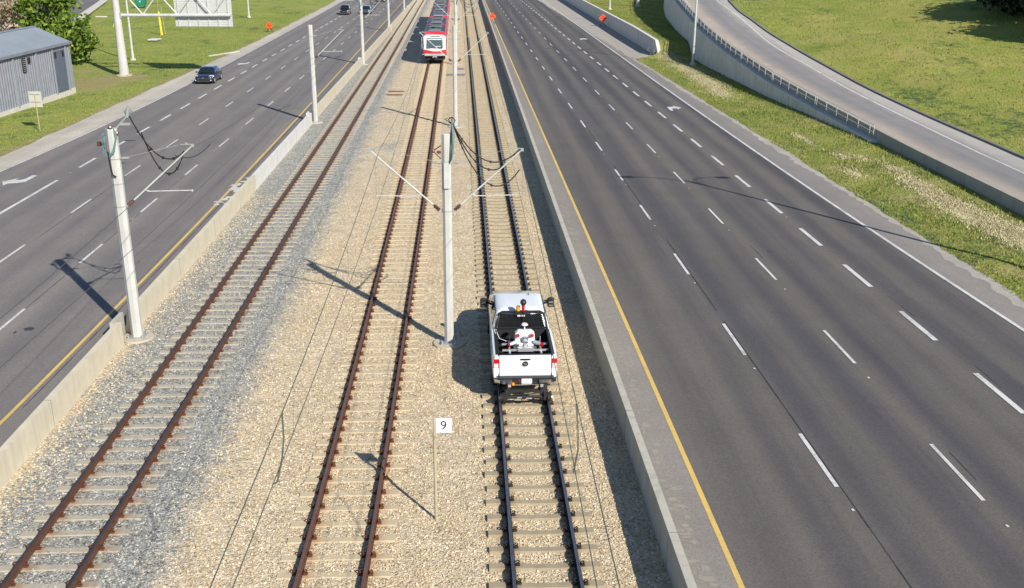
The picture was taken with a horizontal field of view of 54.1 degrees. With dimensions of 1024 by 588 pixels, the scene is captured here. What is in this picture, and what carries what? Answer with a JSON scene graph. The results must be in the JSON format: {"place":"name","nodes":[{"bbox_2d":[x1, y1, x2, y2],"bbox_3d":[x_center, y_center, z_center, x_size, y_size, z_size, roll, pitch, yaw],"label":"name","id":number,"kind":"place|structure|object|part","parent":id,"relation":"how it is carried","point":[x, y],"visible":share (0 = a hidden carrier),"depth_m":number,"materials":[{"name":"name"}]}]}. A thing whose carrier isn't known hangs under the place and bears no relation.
{"place":"outdoors","nodes":[
{"label":"outdoors","id":0,"kind":"place"},
{"bbox_2d":[0,0,98,31],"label":"side road","id":1,"kind":"structure","parent":0,"point":[86,4],"depth_m":204.24,"materials":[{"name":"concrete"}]},
{"bbox_2d":[74,0,107,19],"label":"pavement","id":2,"kind":"structure","parent":0,"point":[93,7],"depth_m":195.71,"materials":[{"name":"concrete"}]},
{"bbox_2d":[157,3,165,34],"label":"guy wire","id":3,"kind":"object","parent":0,"point":[161,32],"visible":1,"depth_m":146.60,"materials":[{"name":"yellow plastic"}]},
{"bbox_2d":[0,0,335,156],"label":"grass verge","id":4,"kind":"object","parent":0,"point":[95,83],"depth_m":123.53,"materials":[{"name":"green plant"}]},
{"bbox_2d":[0,0,21,30],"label":"tree","id":5,"kind":"object","parent":4,"relation":"on","point":[6,15],"visible":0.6,"depth_m":117.53,"materials":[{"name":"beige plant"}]},
{"bbox_2d":[0,0,36,16],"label":"stone wall","id":6,"kind":"structure","parent":4,"relation":"on","point":[10,6],"depth_m":173.44,"materials":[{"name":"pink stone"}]},
{"bbox_2d":[28,91,42,129],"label":"road sign","id":7,"kind":"object","parent":4,"relation":"on","point":[35,98],"visible":1,"depth_m":74.02,"materials":[{"name":"metal"}]},
{"bbox_2d":[0,26,75,116],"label":"utility shed","id":8,"kind":"structure","parent":4,"relation":"on","point":[33,58],"depth_m":85.91,"materials":[{"name":"grey painted steel"},{"name":"concrete"}]},
{"bbox_2d":[53,49,68,92],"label":"door","id":9,"kind":"structure","parent":8,"relation":"in","point":[59,57],"depth_m":90.21,"materials":[{"name":"metal"}]},
{"bbox_2d":[11,0,83,32],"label":"tree","id":10,"kind":"object","parent":4,"relation":"on","point":[26,10],"visible":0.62,"depth_m":114.09,"materials":[{"name":"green plant"}]},
{"bbox_2d":[44,8,102,63],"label":"bush","id":11,"kind":"object","parent":4,"relation":"on","point":[75,31],"visible":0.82,"depth_m":111.42,"materials":[{"name":"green plant"}]},
{"bbox_2d":[125,0,135,59],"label":"street lamp","id":12,"kind":"object","parent":4,"relation":"on","point":[131,46],"visible":0.89,"depth_m":115.25,"materials":[{"name":"white metal"}]},
{"bbox_2d":[134,0,146,6],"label":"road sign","id":13,"kind":"object","parent":4,"relation":"on","point":[138,3],"visible":0.93,"depth_m":201.59,"materials":[{"name":"green metal"}]},
{"bbox_2d":[112,0,232,76],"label":"sign gantry","id":14,"kind":"object","parent":4,"relation":"on","point":[203,13],"visible":1,"depth_m":102.31,"materials":[{"name":"metal"}]},
{"bbox_2d":[208,51,239,56],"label":"kerb slab","id":15,"kind":"structure","parent":4,"relation":"on","point":[224,53],"depth_m":123.90,"materials":[{"name":"concrete"}]},
{"bbox_2d":[247,0,250,17],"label":"street lamp","id":16,"kind":"object","parent":4,"relation":"on","point":[248,16],"visible":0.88,"depth_m":178.41,"materials":[{"name":"white metal"}]},
{"bbox_2d":[266,22,272,31],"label":"work sign","id":17,"kind":"object","parent":4,"relation":"on","point":[269,25],"visible":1,"depth_m":152.50,"materials":[{"name":"metal"}]},
{"bbox_2d":[0,0,340,170],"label":"shoulder","id":18,"kind":"object","parent":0,"point":[75,130],"visible":0.96,"depth_m":84.23},
{"bbox_2d":[0,3,338,171],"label":"edge line","id":19,"kind":"object","parent":18,"relation":"on","point":[140,107],"visible":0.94,"depth_m":80.06,"materials":[{"name":"white paint"}]},
{"bbox_2d":[0,0,402,420],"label":"road","id":20,"kind":"structure","parent":0,"point":[31,265],"depth_m":58.44,"materials":[{"name":"grey asphalt"}]},
{"bbox_2d":[2,175,36,184],"bbox_3d":[-29.306,-6.771,59.731,1.200,0.001,2.708,11,22,28],"label":"turn arrow","id":21,"kind":"object","parent":20,"relation":"on","point":[16,181],"visible":1,"depth_m":59.67,"materials":[{"name":"white paint"}]},
{"bbox_2d":[13,140,135,332],"bbox_3d":[-22.553,-4.811,54.354,1.172,0.001,38.122,-5,20,-14],"label":"oil stain","id":22,"kind":"object","parent":20,"relation":"on","point":[29,328],"visible":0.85,"depth_m":37.30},
{"bbox_2d":[25,176,183,308],"bbox_3d":[-19.267,-1.180,44.201,0.041,0.001,36.031,0,20,-2],"label":"road joint","id":23,"kind":"object","parent":20,"relation":"on","point":[79,263],"visible":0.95,"depth_m":44.16,"materials":[{"name":"black asphalt"}]},
{"bbox_2d":[33,139,179,240],"bbox_3d":[-23.401,-6.901,60.218,0.036,0.001,26.021,0,20,-2],"label":"road joint","id":24,"kind":"object","parent":20,"relation":"on","point":[92,199],"visible":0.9,"depth_m":54.90,"materials":[{"name":"black asphalt"}]},
{"bbox_2d":[0,18,354,261],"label":"lane line","id":25,"kind":"object","parent":20,"relation":"on","point":[126,174],"visible":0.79,"depth_m":55.51,"materials":[{"name":"white paint"}]},
{"bbox_2d":[0,6,357,213],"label":"lane line","id":26,"kind":"object","parent":20,"relation":"on","point":[13,205],"visible":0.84,"depth_m":64.81,"materials":[{"name":"white paint"}]},
{"bbox_2d":[0,11,380,329],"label":"lane line","id":27,"kind":"object","parent":20,"relation":"on","point":[22,310],"visible":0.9,"depth_m":47.31,"materials":[{"name":"white paint"}]},
{"bbox_2d":[0,2,402,424],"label":"yellow line","id":28,"kind":"object","parent":20,"relation":"on","point":[86,336],"visible":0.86,"depth_m":41.82,"materials":[{"name":"paint"}]},
{"bbox_2d":[0,0,412,446],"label":"shoulder","id":29,"kind":"object","parent":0,"point":[14,420],"visible":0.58,"depth_m":38.94},
{"bbox_2d":[23,105,311,407],"bbox_3d":[-16.220,-6.856,60.222,0.221,0.001,62.051,0,20,-2],"label":"road joint","id":30,"kind":"object","parent":29,"relation":"on","point":[147,280],"visible":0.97,"depth_m":42.32,"materials":[{"name":"black asphalt"}]},
{"bbox_2d":[214,177,248,205],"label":"concrete dust","id":31,"kind":"object","parent":29,"relation":"on","point":[235,188],"visible":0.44,"depth_m":57.88,"materials":[{"name":"grey concrete"}]},
{"bbox_2d":[195,65,221,82],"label":"sedan","id":32,"kind":"object","parent":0,"point":[210,73],"visible":1,"depth_m":99.66,"materials":[{"name":"blue paint"}]},
{"bbox_2d":[0,0,672,587],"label":"ballast bed","id":33,"kind":"object","parent":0,"point":[382,120],"visible":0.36,"depth_m":31.25,"materials":[{"name":"beige gravel"}]},
{"bbox_2d":[0,322,123,490],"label":"concrete barrier","id":34,"kind":"object","parent":33,"relation":"on","point":[22,443],"visible":0.95,"depth_m":30.08,"materials":[{"name":"beige concrete"}]},
{"bbox_2d":[97,106,209,343],"bbox_3d":[-12.321,-2.347,35.228,3.713,8.510,1.153,-1,20,-5],"label":"catenary pole","id":35,"kind":"object","parent":33,"relation":"on","point":[137,334],"visible":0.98,"depth_m":34.81,"materials":[{"name":"concrete"}]},
{"bbox_2d":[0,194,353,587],"bbox_3d":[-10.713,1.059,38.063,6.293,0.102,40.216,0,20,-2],"label":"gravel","id":36,"kind":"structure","parent":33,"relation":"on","point":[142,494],"depth_m":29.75,"materials":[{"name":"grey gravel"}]},
{"bbox_2d":[109,175,255,334],"bbox_3d":[-14.566,-2.466,46.844,0.504,1.024,23.376,0,20,-2],"label":"concrete barrier","id":37,"kind":"object","parent":33,"relation":"on","point":[152,296],"visible":0.86,"depth_m":43.88,"materials":[{"name":"beige concrete"}]},
{"bbox_2d":[0,0,425,587],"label":"railway track","id":38,"kind":"structure","parent":33,"relation":"on","point":[32,548],"depth_m":32.96,"materials":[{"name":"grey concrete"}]},
{"bbox_2d":[252,113,311,188],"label":"concrete barrier","id":39,"kind":"object","parent":33,"relation":"on","point":[267,166],"visible":0.93,"depth_m":65.64,"materials":[{"name":"grey concrete"}]},
{"bbox_2d":[307,25,342,123],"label":"catenary pole","id":40,"kind":"object","parent":33,"relation":"on","point":[315,120],"visible":0.95,"depth_m":77.46,"materials":[{"name":"concrete"}]},
{"bbox_2d":[306,57,361,118],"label":"concrete barrier","id":41,"kind":"object","parent":33,"relation":"on","point":[330,95],"visible":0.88,"depth_m":93.12,"materials":[{"name":"beige concrete"}]},
{"bbox_2d":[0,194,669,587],"bbox_3d":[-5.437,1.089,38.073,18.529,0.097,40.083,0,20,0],"label":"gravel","id":42,"kind":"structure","parent":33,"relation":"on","point":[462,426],"depth_m":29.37,"materials":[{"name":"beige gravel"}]},
{"bbox_2d":[276,0,451,587],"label":"railway track","id":43,"kind":"structure","parent":33,"relation":"on","point":[316,509],"depth_m":32.40,"materials":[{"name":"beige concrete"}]},
{"bbox_2d":[421,16,447,60],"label":"light rail car","id":44,"kind":"object","parent":43,"relation":"on","point":[439,26],"visible":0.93,"depth_m":114.77,"materials":[{"name":"white metal"}]},
{"bbox_2d":[429,5,448,31],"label":"light rail car","id":45,"kind":"object","parent":43,"relation":"on","point":[440,9],"visible":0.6,"depth_m":144.56,"materials":[{"name":"grey metal"}]},
{"bbox_2d":[431,0,449,19],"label":"light rail car","id":46,"kind":"object","parent":43,"relation":"on","point":[437,2],"visible":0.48,"depth_m":163.66,"materials":[{"name":"grey metal"}]},
{"bbox_2d":[358,0,380,64],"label":"catenary pole","id":47,"kind":"object","parent":33,"relation":"on","point":[361,31],"visible":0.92,"depth_m":113.45,"materials":[{"name":"concrete"}]},
{"bbox_2d":[358,26,390,60],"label":"concrete barrier","id":48,"kind":"object","parent":33,"relation":"on","point":[371,49],"visible":0.77,"depth_m":132.10,"materials":[{"name":"beige concrete"}]},
{"bbox_2d":[387,0,391,30],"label":"catenary pole","id":49,"kind":"object","parent":33,"relation":"on","point":[388,16],"visible":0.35,"depth_m":154.80,"materials":[{"name":"concrete"}]},
{"bbox_2d":[0,0,394,367],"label":"overhead line","id":50,"kind":"object","parent":49,"relation":"hanging from","point":[171,213],"visible":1,"depth_m":29.51,"materials":[{"name":"black metal"}]},
{"bbox_2d":[388,6,408,29],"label":"concrete barrier","id":51,"kind":"object","parent":33,"relation":"on","point":[394,23],"visible":0.86,"depth_m":173.26,"materials":[{"name":"beige concrete"}]},
{"bbox_2d":[408,0,415,9],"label":"concrete barrier","id":52,"kind":"object","parent":33,"relation":"on","point":[411,4],"visible":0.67,"depth_m":209.31,"materials":[{"name":"beige concrete"}]},
{"bbox_2d":[432,417,451,519],"bbox_3d":[-1.706,4.378,24.789,0.475,2.960,0.085,0,20,0],"label":"kilometre sign","id":53,"kind":"object","parent":33,"relation":"on","point":[441,425],"visible":1,"depth_m":24.39,"materials":[{"name":"white metal"}]},
{"bbox_2d":[368,117,523,349],"bbox_3d":[-2.238,-2.009,34.824,5.226,8.266,1.146,-1,20,-3],"label":"catenary pole","id":54,"kind":"object","parent":33,"relation":"on","point":[449,341],"visible":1,"depth_m":34.38,"materials":[{"name":"metal"}]},
{"bbox_2d":[419,25,488,127],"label":"catenary pole","id":55,"kind":"object","parent":33,"relation":"on","point":[454,38],"visible":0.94,"depth_m":75.78,"materials":[{"name":"metal"}]},
{"bbox_2d":[209,0,438,587],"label":"overhead line","id":56,"kind":"object","parent":55,"relation":"hanging from","point":[282,458],"visible":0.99,"depth_m":17.30,"materials":[{"name":"black metal"}]},
{"bbox_2d":[473,1,620,587],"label":"overhead line","id":57,"kind":"object","parent":55,"relation":"hanging from","point":[574,464],"visible":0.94,"depth_m":17.56,"materials":[{"name":"metal"}]},
{"bbox_2d":[432,0,478,64],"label":"catenary pole","id":58,"kind":"object","parent":33,"relation":"on","point":[455,20],"visible":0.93,"depth_m":113.36,"materials":[{"name":"metal"}]},
{"bbox_2d":[462,0,604,587],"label":"railway track","id":59,"kind":"structure","parent":33,"relation":"on","point":[479,85],"depth_m":31.03,"materials":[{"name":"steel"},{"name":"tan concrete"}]},
{"bbox_2d":[480,291,557,402],"bbox_3d":[0.255,0.997,34.110,2.620,2.451,7.485,-1,20,-3],"label":"pickup truck","id":60,"kind":"object","parent":59,"relation":"on","point":[509,313],"visible":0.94,"depth_m":32.51,"materials":[{"name":"white paint"}]},
{"bbox_3d":[-0.672,0.278,34.964,0.168,0.430,1.128,-1,20,-3],"label":"side window","id":61,"kind":"part","parent":60,"relation":"part of","materials":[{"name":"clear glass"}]},
{"bbox_3d":[-0.615,0.664,33.880,0.168,0.430,0.984,-1,20,-3],"label":"side window","id":62,"kind":"part","parent":60,"relation":"part of","materials":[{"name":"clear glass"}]},
{"bbox_3d":[0.293,0.885,33.286,1.560,0.458,0.264,-1,20,-3],"label":"rear window","id":63,"kind":"part","parent":60,"relation":"part of","materials":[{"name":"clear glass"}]},
{"bbox_2d":[502,322,548,353],"bbox_3d":[0.414,1.576,31.976,1.463,1.131,1.180,-1,20,-3],"label":"survey scanner","id":64,"kind":"object","parent":60,"relation":"in","point":[524,340],"visible":0.98,"depth_m":31.92,"materials":[{"name":"metal"}]},
{"bbox_2d":[481,0,596,335],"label":"concrete barrier","id":65,"kind":"object","parent":33,"relation":"on","point":[582,291],"visible":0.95,"depth_m":50.99,"materials":[{"name":"grey concrete"}]},
{"bbox_2d":[591,313,696,587],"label":"concrete barrier","id":66,"kind":"object","parent":33,"relation":"on","point":[680,574],"visible":0.96,"depth_m":26.26,"materials":[{"name":"grey concrete"}]},
{"bbox_2d":[339,5,350,14],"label":"sedan","id":67,"kind":"object","parent":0,"point":[345,9],"visible":1,"depth_m":187.60,"materials":[{"name":"black paint"}]},
{"bbox_2d":[362,5,371,13],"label":"sedan","id":68,"kind":"object","parent":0,"point":[367,9],"visible":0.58,"depth_m":189.25,"materials":[{"name":"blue metal"}]},
{"bbox_2d":[386,94,402,95],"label":"steel plate","id":69,"kind":"object","parent":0,"point":[394,94],"visible":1,"depth_m":92.71,"materials":[{"name":"metal"}]},
{"bbox_2d":[539,0,652,59],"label":"pullout pavement","id":70,"kind":"structure","parent":0,"point":[608,35],"depth_m":160.74,"materials":[{"name":"grey concrete"}]},
{"bbox_2d":[599,14,606,26],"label":"work sign","id":71,"kind":"object","parent":70,"relation":"on","point":[602,17],"visible":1,"depth_m":165.78,"materials":[{"name":"metal"}]},
{"bbox_2d":[485,0,1023,587],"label":"road","id":72,"kind":"structure","parent":0,"point":[889,406],"depth_m":35.94,"materials":[{"name":"grey asphalt"}]},
{"bbox_2d":[483,0,738,587],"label":"shoulder","id":73,"kind":"object","parent":72,"relation":"on","point":[706,549],"visible":0.57,"depth_m":31.34},
{"bbox_2d":[489,13,495,23],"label":"work sign","id":74,"kind":"object","parent":73,"relation":"on","point":[492,16],"visible":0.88,"depth_m":168.80,"materials":[{"name":"metal"}]},
{"bbox_2d":[526,116,717,586],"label":"washed sand","id":75,"kind":"structure","parent":73,"relation":"on","point":[705,567],"depth_m":28.99,"materials":[{"name":"beige sand"}]},
{"bbox_2d":[485,1,744,587],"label":"yellow line","id":76,"kind":"object","parent":72,"relation":"on","point":[734,570],"visible":0.93,"depth_m":31.81,"materials":[{"name":"paint"}]},
{"bbox_2d":[495,0,838,486],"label":"lane line","id":77,"kind":"object","parent":72,"relation":"on","point":[823,467],"visible":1,"depth_m":35.97,"materials":[{"name":"white paint"}]},
{"bbox_2d":[509,1,984,499],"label":"lane line","id":78,"kind":"object","parent":72,"relation":"on","point":[970,486],"visible":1,"depth_m":35.43,"materials":[{"name":"white paint"}]},
{"bbox_2d":[588,129,911,587],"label":"road joint","id":79,"kind":"object","parent":72,"relation":"on","point":[784,406],"visible":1,"depth_m":30.49,"materials":[{"name":"black asphalt"}]},
{"bbox_2d":[522,1,1023,412],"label":"lane line","id":80,"kind":"object","parent":72,"relation":"on","point":[985,381],"visible":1,"depth_m":42.88,"materials":[{"name":"white paint"}]},
{"bbox_2d":[538,0,1023,307],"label":"road edge","id":81,"kind":"object","parent":72,"relation":"on","point":[996,286],"visible":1,"depth_m":53.53,"materials":[{"name":"grey concrete"}]},
{"bbox_2d":[543,0,1023,330],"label":"edge line","id":82,"kind":"object","parent":81,"relation":"on","point":[955,285],"visible":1,"depth_m":52.71,"materials":[{"name":"white paint"}]},
{"bbox_2d":[578,25,1023,327],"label":"shoulder","id":83,"kind":"object","parent":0,"point":[931,257],"visible":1,"depth_m":53.51},
{"bbox_2d":[585,0,1023,300],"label":"grass verge","id":84,"kind":"object","parent":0,"point":[902,197],"depth_m":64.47,"materials":[{"name":"green plant"}]},
{"bbox_2d":[565,0,659,53],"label":"retaining wall","id":85,"kind":"structure","parent":84,"relation":"on","point":[638,36],"depth_m":151.54,"materials":[{"name":"concrete"}]},
{"bbox_2d":[635,0,640,6],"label":"sign post","id":86,"kind":"object","parent":84,"relation":"on","point":[637,3],"visible":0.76,"depth_m":182.96,"materials":[{"name":"metal"}]},
{"bbox_2d":[690,0,697,65],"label":"street lamp","id":87,"kind":"object","parent":84,"relation":"on","point":[692,63],"visible":0.9,"depth_m":114.38,"materials":[{"name":"white metal"}]},
{"bbox_2d":[664,0,877,142],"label":"retaining wall","id":88,"kind":"structure","parent":84,"relation":"on","point":[710,53],"depth_m":104.55,"materials":[{"name":"concrete"}]},
{"bbox_2d":[677,0,874,137],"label":"pipe railing","id":89,"kind":"object","parent":88,"relation":"on","point":[779,75],"visible":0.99,"depth_m":90.16,"materials":[{"name":"white metal"}]},
{"bbox_2d":[647,41,1023,261],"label":"dry weeds","id":90,"kind":"object","parent":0,"point":[943,200],"visible":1,"depth_m":57.47,"materials":[{"name":"beige plant"}]},
{"bbox_2d":[685,0,1023,199],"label":"ramp road","id":91,"kind":"structure","parent":0,"point":[728,25],"depth_m":83.85,"materials":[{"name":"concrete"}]},
{"bbox_2d":[678,0,1023,215],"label":"ramp parapet","id":92,"kind":"structure","parent":91,"relation":"on","point":[991,191],"depth_m":69.83,"materials":[{"name":"concrete"}]},
{"bbox_2d":[716,0,1023,172],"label":"edge line","id":93,"kind":"object","parent":91,"relation":"on","point":[871,100],"visible":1,"depth_m":85.30,"materials":[{"name":"white paint"}]},
{"bbox_2d":[728,0,1023,158],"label":"kerb","id":94,"kind":"structure","parent":91,"relation":"on","point":[903,104],"depth_m":86.00,"materials":[{"name":"concrete"}]},
{"bbox_2d":[731,0,1023,154],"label":"grass hill","id":95,"kind":"structure","parent":0,"point":[1006,121],"depth_m":102.96,"materials":[{"name":"green plant"}]},
{"bbox_2d":[976,0,1023,15],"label":"tree","id":96,"kind":"object","parent":95,"relation":"on","point":[1016,5],"visible":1,"depth_m":114.00,"materials":[{"name":"green plant"}]}
]}

